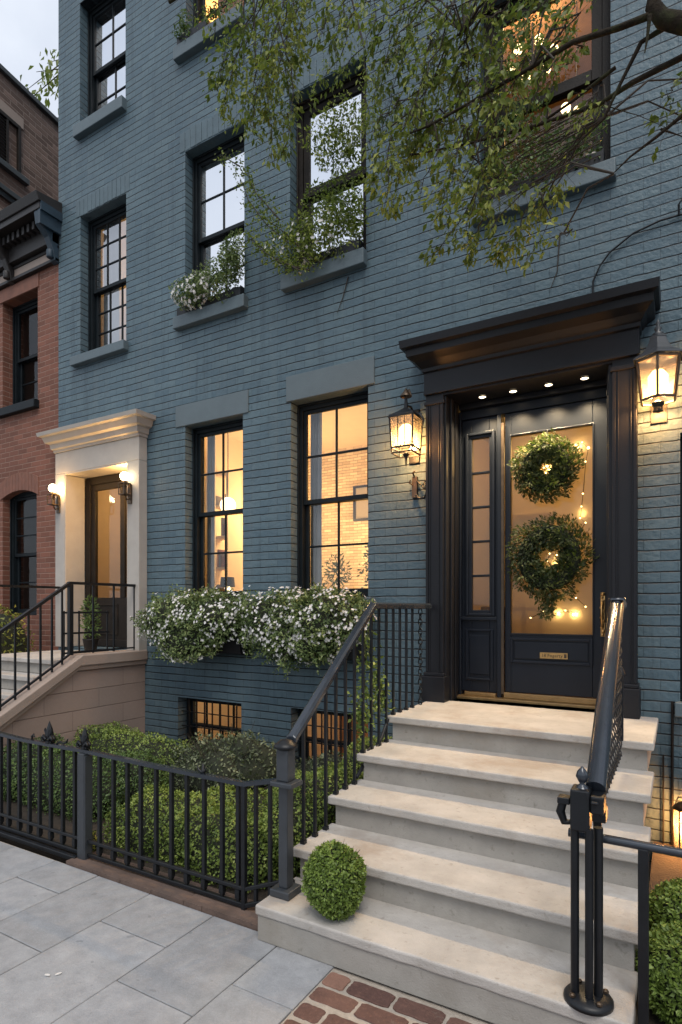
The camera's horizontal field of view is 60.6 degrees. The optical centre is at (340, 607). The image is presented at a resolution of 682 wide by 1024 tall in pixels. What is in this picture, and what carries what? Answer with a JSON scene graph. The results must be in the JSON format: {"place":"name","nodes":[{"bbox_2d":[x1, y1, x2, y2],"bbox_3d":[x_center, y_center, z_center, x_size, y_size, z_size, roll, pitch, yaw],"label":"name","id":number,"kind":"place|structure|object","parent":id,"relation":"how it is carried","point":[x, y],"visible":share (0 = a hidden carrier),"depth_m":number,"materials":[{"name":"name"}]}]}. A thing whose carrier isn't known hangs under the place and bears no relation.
{"place":"outdoors","nodes":[
{"label":"outdoors","id":0,"kind":"place"},
{"bbox_2d":[0,0,57,116],"label":"sky","id":1,"kind":"structure","parent":0,"point":[27,27],"materials":[{"name":"white"}]},
{"bbox_2d":[0,190,62,651],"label":"red brick house","id":2,"kind":"structure","parent":0,"point":[30,228],"depth_m":7.85,"materials":[{"name":"brick"}]},
{"bbox_2d":[0,273,38,418],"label":"window","id":3,"kind":"structure","parent":2,"relation":"in","point":[18,406],"depth_m":8.13,"materials":[{"name":"paint"}]},
{"bbox_2d":[0,472,38,614],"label":"window","id":4,"kind":"structure","parent":2,"relation":"in","point":[13,487],"depth_m":8.23,"materials":[{"name":"paint"}]},
{"bbox_2d":[0,842,334,1023],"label":"pavement","id":5,"kind":"structure","parent":0,"point":[93,938],"depth_m":2.74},
{"bbox_2d":[168,0,681,276],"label":"street tree","id":6,"kind":"object","parent":5,"relation":"on","point":[660,15],"visible":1,"depth_m":3.18,"materials":[{"name":"green plant"}]},
{"bbox_2d":[256,701,658,1023],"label":"stone stoop","id":7,"kind":"object","parent":5,"relation":"on","point":[451,827],"visible":0.83,"depth_m":2.90,"materials":[{"name":"stone"}]},
{"bbox_2d":[299,839,368,920],"bbox_3d":[-0.032,1.303,2.819,0.317,0.392,0.329,0,0,30],"label":"topiary ball","id":8,"kind":"object","parent":7,"relation":"on","point":[333,882],"visible":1,"depth_m":2.73,"materials":[{"name":"green plant"}]},
{"bbox_2d":[270,602,431,900],"bbox_3d":[0.219,0.719,3.873,0.134,1.512,2.122,0,0,30],"label":"stair railing","id":9,"kind":"object","parent":7,"relation":"on","point":[286,887],"visible":0.98,"depth_m":3.52,"materials":[{"name":"grey metal"}]},
{"bbox_2d":[556,598,626,1016],"bbox_3d":[1.254,0.710,2.783,0.204,1.530,1.520,0,0,30],"label":"stair railing","id":10,"kind":"object","parent":7,"relation":"on","point":[585,799],"visible":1,"depth_m":2.19,"materials":[{"name":"black metal"}]},
{"bbox_2d":[220,577,234,590],"bbox_3d":[-1.294,-0.215,6.659,0.170,0.270,0.170,0,0,30],"label":"table lamp","id":11,"kind":"object","parent":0,"point":[230,582],"visible":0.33,"depth_m":6.60,"materials":[{"name":"black metal"}]},
{"bbox_2d":[322,553,352,588],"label":"potted plant","id":12,"kind":"object","parent":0,"point":[334,570],"visible":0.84,"depth_m":5.97,"materials":[{"name":"green plant"}]},
{"bbox_2d":[0,787,681,1023],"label":"garden soil","id":13,"kind":"structure","parent":0,"point":[666,867],"depth_m":4.00,"materials":[{"name":"brown soil"}]},
{"bbox_2d":[0,604,38,653],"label":"shrub","id":14,"kind":"object","parent":13,"relation":"on","point":[7,640],"visible":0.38,"depth_m":7.08,"materials":[{"name":"green plant"}]},
{"bbox_2d":[0,63,57,209],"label":"brown brick building","id":15,"kind":"structure","parent":13,"relation":"on","point":[28,141],"depth_m":9.46,"materials":[{"name":"brick"}]},
{"bbox_2d":[0,99,29,186],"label":"window","id":16,"kind":"structure","parent":15,"relation":"in","point":[11,117],"depth_m":9.19,"materials":[{"name":"black paint"}]},
{"bbox_2d":[0,650,147,760],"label":"brownstone stoop","id":17,"kind":"object","parent":13,"relation":"on","point":[69,696],"visible":0.75,"depth_m":6.04,"materials":[{"name":"brownstone"}]},
{"bbox_2d":[0,582,135,710],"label":"stoop railing","id":18,"kind":"object","parent":17,"relation":"on","point":[69,586],"visible":0.94,"depth_m":5.86,"materials":[{"name":"black metal"}]},
{"bbox_2d":[63,611,108,656],"bbox_3d":[-2.792,0.279,6.404,0.016,0.498,0.580,0,0,30],"label":"iron guard","id":19,"kind":"object","parent":17,"relation":"on","point":[79,632],"visible":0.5,"depth_m":6.32,"materials":[{"name":"black paint"}]},
{"bbox_2d":[80,593,101,649],"bbox_3d":[-2.931,0.178,6.824,0.270,0.702,0.284,0,0,-32],"label":"potted plant","id":20,"kind":"object","parent":17,"relation":"on","point":[87,643],"visible":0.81,"depth_m":6.79,"materials":[{"name":"green plant"}]},
{"bbox_2d":[3,733,168,821],"bbox_3d":[-2.280,1.448,5.014,1.731,0.587,0.838,0,0,30],"label":"hedge","id":21,"kind":"object","parent":13,"relation":"on","point":[120,782],"visible":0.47,"depth_m":4.74,"materials":[{"name":"green plant"}]},
{"bbox_2d":[93,830,96,851],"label":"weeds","id":22,"kind":"object","parent":13,"relation":"on","point":[94,838],"visible":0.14,"depth_m":3.93,"materials":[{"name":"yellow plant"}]},
{"bbox_2d":[72,721,190,793],"bbox_3d":[-1.973,1.408,5.574,1.669,0.534,0.748,0,0,30],"label":"hedge","id":23,"kind":"object","parent":13,"relation":"on","point":[107,738],"visible":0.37,"depth_m":5.36,"materials":[{"name":"green plant"}]},
{"bbox_2d":[166,721,276,797],"bbox_3d":[-0.954,1.330,5.017,1.138,0.712,0.805,0,0,30],"label":"shrub","id":24,"kind":"object","parent":13,"relation":"on","point":[244,758],"visible":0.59,"depth_m":4.81,"materials":[{"name":"green plant"}]},
{"bbox_2d":[102,761,363,893],"bbox_3d":[-0.717,1.406,4.104,1.785,0.734,1.252,0,0,30],"label":"hedge","id":25,"kind":"object","parent":13,"relation":"on","point":[213,834],"visible":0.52,"depth_m":3.67,"materials":[{"name":"green plant"}]},
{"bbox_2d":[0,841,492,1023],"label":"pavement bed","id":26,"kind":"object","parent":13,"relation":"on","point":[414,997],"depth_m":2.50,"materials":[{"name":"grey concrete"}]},
{"bbox_2d":[66,851,257,930],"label":"kerb","id":27,"kind":"structure","parent":26,"relation":"on","point":[246,918],"depth_m":3.37,"materials":[{"name":"stone"}]},
{"bbox_2d":[0,721,278,910],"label":"iron fence","id":28,"kind":"object","parent":27,"relation":"on","point":[83,842],"visible":0.97,"depth_m":3.61,"materials":[{"name":"metal"}]},
{"bbox_2d":[295,748,348,773],"bbox_3d":[-0.137,1.455,5.166,0.644,0.444,0.465,0,0,30],"label":"shrub","id":29,"kind":"object","parent":13,"relation":"on","point":[309,763],"visible":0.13,"depth_m":5.12,"materials":[{"name":"green plant"}]},
{"bbox_2d":[267,735,391,792],"bbox_3d":[0.005,1.341,4.536,1.198,0.735,0.808,0,0,1],"label":"hedge","id":30,"kind":"object","parent":13,"relation":"on","point":[358,749],"visible":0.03,"depth_m":4.36,"materials":[{"name":"green plant"}]},
{"bbox_2d":[347,600,394,740],"bbox_3d":[0.211,0.409,4.008,0.182,0.932,0.556,0,0,30],"label":"conical shrub","id":31,"kind":"object","parent":13,"relation":"on","point":[367,695],"visible":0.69,"depth_m":3.96,"materials":[{"name":"green plant"}]},
{"bbox_2d":[635,919,681,1023],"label":"topiary ball","id":32,"kind":"object","parent":13,"relation":"on","point":[665,969],"visible":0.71,"depth_m":2.29,"materials":[{"name":"green plant"}]},
{"bbox_2d":[649,877,681,942],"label":"topiary ball","id":33,"kind":"object","parent":13,"relation":"on","point":[666,906],"visible":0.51,"depth_m":2.68,"materials":[{"name":"green plant"}]},
{"bbox_2d":[672,796,681,847],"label":"garden lantern","id":34,"kind":"object","parent":13,"relation":"on","point":[676,811],"visible":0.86,"depth_m":3.97,"materials":[{"name":"yellow metal"}]},
{"bbox_2d":[356,545,367,587],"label":"potted plant","id":35,"kind":"object","parent":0,"point":[362,572],"visible":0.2,"depth_m":5.82,"materials":[{"name":"green plant"}]},
{"bbox_2d":[281,970,482,1023],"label":"brick path","id":36,"kind":"structure","parent":0,"point":[334,997],"depth_m":2.41,"materials":[{"name":"brown brick"}]},
{"bbox_2d":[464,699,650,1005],"bbox_3d":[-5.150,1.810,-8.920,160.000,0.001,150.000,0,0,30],"label":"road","id":37,"kind":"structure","parent":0,"point":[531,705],"depth_m":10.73,"materials":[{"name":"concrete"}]},
{"bbox_2d":[20,47,57,117],"bbox_3d":[-7.002,-6.982,16.379,5.024,17.465,2.957,0,0,30],"label":"garden tree","id":38,"kind":"object","parent":37,"relation":"on","point":[48,74],"visible":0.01,"depth_m":16.34,"materials":[{"name":"green plant"}]},
{"bbox_2d":[36,0,681,862],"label":"brick townhouse","id":39,"kind":"structure","parent":37,"relation":"on","point":[490,366],"depth_m":5.60,"materials":[{"name":"brick"}]},
{"bbox_2d":[47,484,59,512],"bbox_3d":[-3.575,-1.366,7.277,0.104,0.352,0.130,0,0,30],"label":"wall sconce","id":40,"kind":"object","parent":39,"relation":"attached to","point":[52,488],"depth_m":7.25,"materials":[{"name":"brown metal"}]},
{"bbox_2d":[70,173,128,367],"bbox_3d":[-2.881,-4.076,7.183,1.007,2.103,0.310,0,0,30],"label":"window","id":41,"kind":"structure","parent":39,"relation":"in","point":[115,188],"depth_m":7.27,"materials":[{"name":"paint"}]},
{"bbox_2d":[73,0,126,140],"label":"window","id":42,"kind":"structure","parent":39,"relation":"in","point":[107,100],"depth_m":7.28,"materials":[{"name":"paint"}]},
{"bbox_2d":[85,473,126,646],"bbox_3d":[-2.788,-0.589,7.271,1.122,2.145,0.075,0,0,30],"label":"side door","id":43,"kind":"structure","parent":39,"relation":"in","point":[92,485],"depth_m":7.38,"materials":[{"name":"brown wood"}]},
{"bbox_2d":[104,222,119,345],"bbox_3d":[-2.941,-4.000,7.508,0.318,2.100,0.050,0,0,30],"label":"curtain","id":44,"kind":"object","parent":39,"relation":"hanging from","point":[113,254],"visible":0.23,"depth_m":7.49,"materials":[{"name":"fabric"}]},
{"bbox_2d":[118,472,131,503],"bbox_3d":[-2.441,-1.366,6.622,0.104,0.352,0.130,0,0,30],"label":"wall sconce","id":45,"kind":"object","parent":39,"relation":"attached to","point":[124,476],"depth_m":6.59,"materials":[{"name":"brown metal"}]},
{"bbox_2d":[130,583,256,664],"bbox_3d":[-1.562,0.166,6.012,1.764,0.858,0.586,0,0,30],"label":"flower box","id":46,"kind":"object","parent":39,"relation":"attached to","point":[198,625],"visible":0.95,"depth_m":5.86,"materials":[{"name":"grey paint"}]},
{"bbox_2d":[172,0,232,44],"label":"sill planter","id":47,"kind":"object","parent":39,"relation":"on","point":[185,35],"visible":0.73,"depth_m":6.27,"materials":[{"name":"green metal"}]},
{"bbox_2d":[168,228,246,315],"bbox_3d":[-1.377,-3.493,6.102,1.014,0.704,0.366,0,0,30],"label":"sill planter","id":48,"kind":"object","parent":39,"relation":"on","point":[232,255],"visible":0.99,"depth_m":6.02,"materials":[{"name":"green metal"}]},
{"bbox_2d":[173,0,244,64],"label":"window","id":49,"kind":"structure","parent":39,"relation":"in","point":[193,44],"depth_m":6.26,"materials":[{"name":"paint"}]},
{"bbox_2d":[173,99,248,331],"bbox_3d":[-1.337,-4.153,6.292,1.002,2.186,0.310,0,0,30],"label":"window","id":50,"kind":"structure","parent":39,"relation":"in","point":[216,204],"depth_m":6.35,"materials":[{"name":"paint"}]},
{"bbox_2d":[181,698,240,744],"bbox_3d":[-1.344,1.307,6.372,0.900,0.645,0.184,0,0,30],"label":"window","id":51,"kind":"structure","parent":39,"relation":"in","point":[192,726],"depth_m":6.42,"materials":[{"name":"paint"}]},
{"bbox_2d":[207,435,215,589],"bbox_3d":[-1.477,-1.000,6.674,0.128,2.500,0.050,0,0,30],"label":"curtain","id":52,"kind":"object","parent":39,"relation":"hanging from","point":[211,496],"visible":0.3,"depth_m":6.67,"materials":[{"name":"fabric"}]},
{"bbox_2d":[176,390,248,603],"bbox_3d":[-1.347,-1.106,6.297,1.020,2.252,0.310,0,0,30],"label":"window","id":53,"kind":"structure","parent":39,"relation":"in","point":[237,403],"depth_m":6.38,"materials":[{"name":"paint"}]},
{"bbox_2d":[215,470,240,590],"bbox_3d":[-1.522,-0.730,7.605,0.340,2.040,0.250,0,0,30],"label":"bookcase","id":54,"kind":"object","parent":39,"relation":"in","point":[233,485],"visible":0.45,"depth_m":7.56,"materials":[{"name":"paint"}]},
{"bbox_2d":[220,497,235,509],"bbox_3d":[-1.409,-1.750,7.280,0.200,1.140,0.195,0,0,30],"label":"pendant lamp","id":55,"kind":"object","parent":39,"relation":"hanging from","point":[230,503],"visible":0.52,"depth_m":7.21,"materials":[{"name":"white glass"}]},
{"bbox_2d":[218,0,243,14],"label":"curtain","id":56,"kind":"object","parent":39,"relation":"hanging from","point":[238,1],"depth_m":6.69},
{"bbox_2d":[214,90,368,281],"bbox_3d":[-0.462,-3.904,5.558,1.652,1.847,0.436,0,0,24],"label":"sill planter","id":57,"kind":"object","parent":39,"relation":"on","point":[308,260],"visible":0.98,"depth_m":5.45,"materials":[{"name":"green plant"}]},
{"bbox_2d":[229,578,376,679],"bbox_3d":[-0.424,0.187,5.343,1.637,0.950,0.614,0,0,30],"label":"flower box","id":58,"kind":"object","parent":39,"relation":"attached to","point":[291,626],"visible":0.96,"depth_m":5.19,"materials":[{"name":"grey paint"}]},
{"bbox_2d":[311,413,321,588],"bbox_3d":[-0.247,-1.000,5.964,0.148,2.500,0.050,0,0,30],"label":"curtain","id":59,"kind":"object","parent":39,"relation":"hanging from","point":[316,493],"visible":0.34,"depth_m":5.95,"materials":[{"name":"fabric"}]},
{"bbox_2d":[280,27,372,292],"bbox_3d":[-0.095,-4.172,5.575,0.974,2.154,0.310,0,0,30],"label":"window","id":60,"kind":"structure","parent":39,"relation":"in","point":[307,169],"depth_m":5.60,"materials":[{"name":"black glass"}]},
{"bbox_2d":[286,356,374,606],"bbox_3d":[-0.080,-1.123,5.566,0.975,2.285,0.310,0,0,30],"label":"window","id":61,"kind":"structure","parent":39,"relation":"in","point":[361,372],"depth_m":5.64,"materials":[{"name":"paint"}]},
{"bbox_2d":[294,709,366,765],"bbox_3d":[-0.050,1.302,5.624,0.850,0.655,0.184,0,0,30],"label":"window","id":62,"kind":"structure","parent":39,"relation":"in","point":[349,725],"depth_m":5.60,"materials":[{"name":"paint"}]},
{"bbox_2d":[337,276,348,312],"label":"dry stem","id":63,"kind":"object","parent":39,"relation":"attached to","point":[344,292],"visible":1,"depth_m":5.39,"materials":[{"name":"brown plant"}]},
{"bbox_2d":[353,485,367,520],"bbox_3d":[0.312,-1.500,8.341,0.300,0.500,0.039,0,0,30],"label":"wall art","id":64,"kind":"object","parent":39,"relation":"attached to","point":[360,510],"depth_m":8.36,"materials":[{"name":"white metal"}]},
{"bbox_2d":[388,388,423,465],"bbox_3d":[0.584,-1.518,4.913,0.279,0.655,0.304,0,0,30],"label":"wall lantern","id":65,"kind":"object","parent":39,"relation":"attached to","point":[407,419],"depth_m":4.89,"materials":[{"name":"black metal"}]},
{"bbox_2d":[409,470,425,499],"bbox_3d":[0.668,-1.053,5.004,0.182,0.256,0.055,0,0,39],"label":"iron scroll","id":66,"kind":"object","parent":39,"relation":"attached to","point":[415,482],"visible":0.78,"depth_m":5.02,"materials":[{"name":"brown metal"}]},
{"bbox_2d":[481,607,542,633],"bbox_3d":[1.854,0.390,6.262,0.450,0.799,0.900,0,0,30],"label":"console table","id":67,"kind":"object","parent":39,"relation":"in","point":[523,610],"visible":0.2,"depth_m":5.82,"materials":[{"name":"brown wood"}]},
{"bbox_2d":[510,22,557,79],"bbox_3d":[1.876,-5.532,5.729,0.490,0.416,0.437,0,0,30],"label":"chandelier","id":68,"kind":"object","parent":39,"relation":"hanging from","point":[533,53],"visible":0.13,"depth_m":5.67,"materials":[{"name":"white glass"}]},
{"bbox_2d":[469,0,609,200],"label":"sill planter","id":69,"kind":"object","parent":39,"relation":"on","point":[592,154],"visible":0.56,"depth_m":4.53,"materials":[{"name":"green plant"}]},
{"bbox_2d":[471,0,616,227],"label":"window","id":70,"kind":"structure","parent":39,"relation":"in","point":[601,10],"depth_m":4.48,"materials":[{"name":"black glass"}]},
{"bbox_2d":[517,442,589,617],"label":"fairy lights","id":71,"kind":"object","parent":39,"relation":"hanging from","point":[580,518],"visible":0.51,"depth_m":4.62,"materials":[{"name":"clear glass"},{"name":"glowing bulb"},{"name":"thin wire"}]},
{"bbox_2d":[550,234,560,288],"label":"dry stem","id":72,"kind":"object","parent":39,"relation":"attached to","point":[558,258],"visible":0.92,"depth_m":4.45,"materials":[{"name":"brown plant"}]},
{"bbox_2d":[505,397,606,697],"bbox_3d":[1.706,-0.463,4.688,0.791,2.334,0.143,0,0,30],"label":"front door","id":73,"kind":"structure","parent":39,"relation":"in","point":[535,663],"depth_m":4.66,"materials":[{"name":"black paint"}]},
{"bbox_2d":[506,427,584,503],"bbox_3d":[1.627,-1.125,4.657,0.607,0.613,0.207,0,0,30],"label":"wreath","id":74,"kind":"object","parent":73,"relation":"attached to","point":[554,453],"visible":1,"depth_m":4.62,"materials":[{"name":"green plant"}]},
{"bbox_2d":[504,430,599,621],"bbox_3d":[1.664,-0.666,4.640,0.725,1.551,0.258,0,0,30],"label":"wreath","id":75,"kind":"object","parent":73,"relation":"attached to","point":[564,542],"visible":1,"depth_m":4.62,"materials":[{"name":"green plant"}]},
{"bbox_2d":[561,14,570,113],"bbox_3d":[2.145,-5.232,5.574,0.090,1.015,0.090,0,0,30],"label":"hanging bulb","id":76,"kind":"object","parent":39,"relation":"hanging from","point":[567,108],"visible":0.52,"depth_m":5.56,"materials":[{"name":"white glass"}]},
{"bbox_2d":[574,2,576,108],"bbox_3d":[2.231,-5.210,5.524,0.060,1.060,0.060,0,0,30],"label":"hanging bulb","id":77,"kind":"object","parent":39,"relation":"hanging from","point":[576,52],"visible":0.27,"depth_m":5.52,"materials":[{"name":"black metal"}]},
{"bbox_2d":[592,213,681,292],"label":"cable","id":78,"kind":"object","parent":39,"relation":"attached to","point":[631,234],"visible":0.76,"depth_m":4.21,"materials":[{"name":"black metal"}]},
{"bbox_2d":[633,320,681,423],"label":"wall lantern","id":79,"kind":"object","parent":39,"relation":"attached to","point":[658,356],"depth_m":3.93,"materials":[{"name":"brown metal"}]},
{"bbox_2d":[662,755,663,842],"bbox_3d":[2.263,1.340,4.100,0.011,0.620,0.011,0,0,-21],"label":"conduit","id":80,"kind":"object","parent":39,"relation":"attached to","point":[662,798],"visible":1,"depth_m":4.10,"materials":[{"name":"black metal"}]},
{"bbox_2d":[671,701,673,844],"bbox_3d":[2.311,1.150,4.072,0.017,1.000,0.017,0,0,30],"label":"conduit","id":81,"kind":"object","parent":39,"relation":"attached to","point":[672,753],"visible":0.79,"depth_m":4.07,"materials":[{"name":"black metal"}]},
{"bbox_2d":[675,437,681,716],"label":"window","id":82,"kind":"structure","parent":39,"relation":"in","point":[678,704],"depth_m":4.15,"materials":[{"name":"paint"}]},
{"bbox_2d":[677,198,681,214],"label":"cable hook","id":83,"kind":"object","parent":39,"relation":"attached to","point":[678,205],"visible":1,"depth_m":4.03,"materials":[{"name":"black metal"}]},
{"bbox_2d":[568,828,681,1023],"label":"iron fence","id":84,"kind":"object","parent":37,"relation":"on","point":[644,848],"visible":1,"depth_m":2.16,"materials":[{"name":"metal"}]}
]}

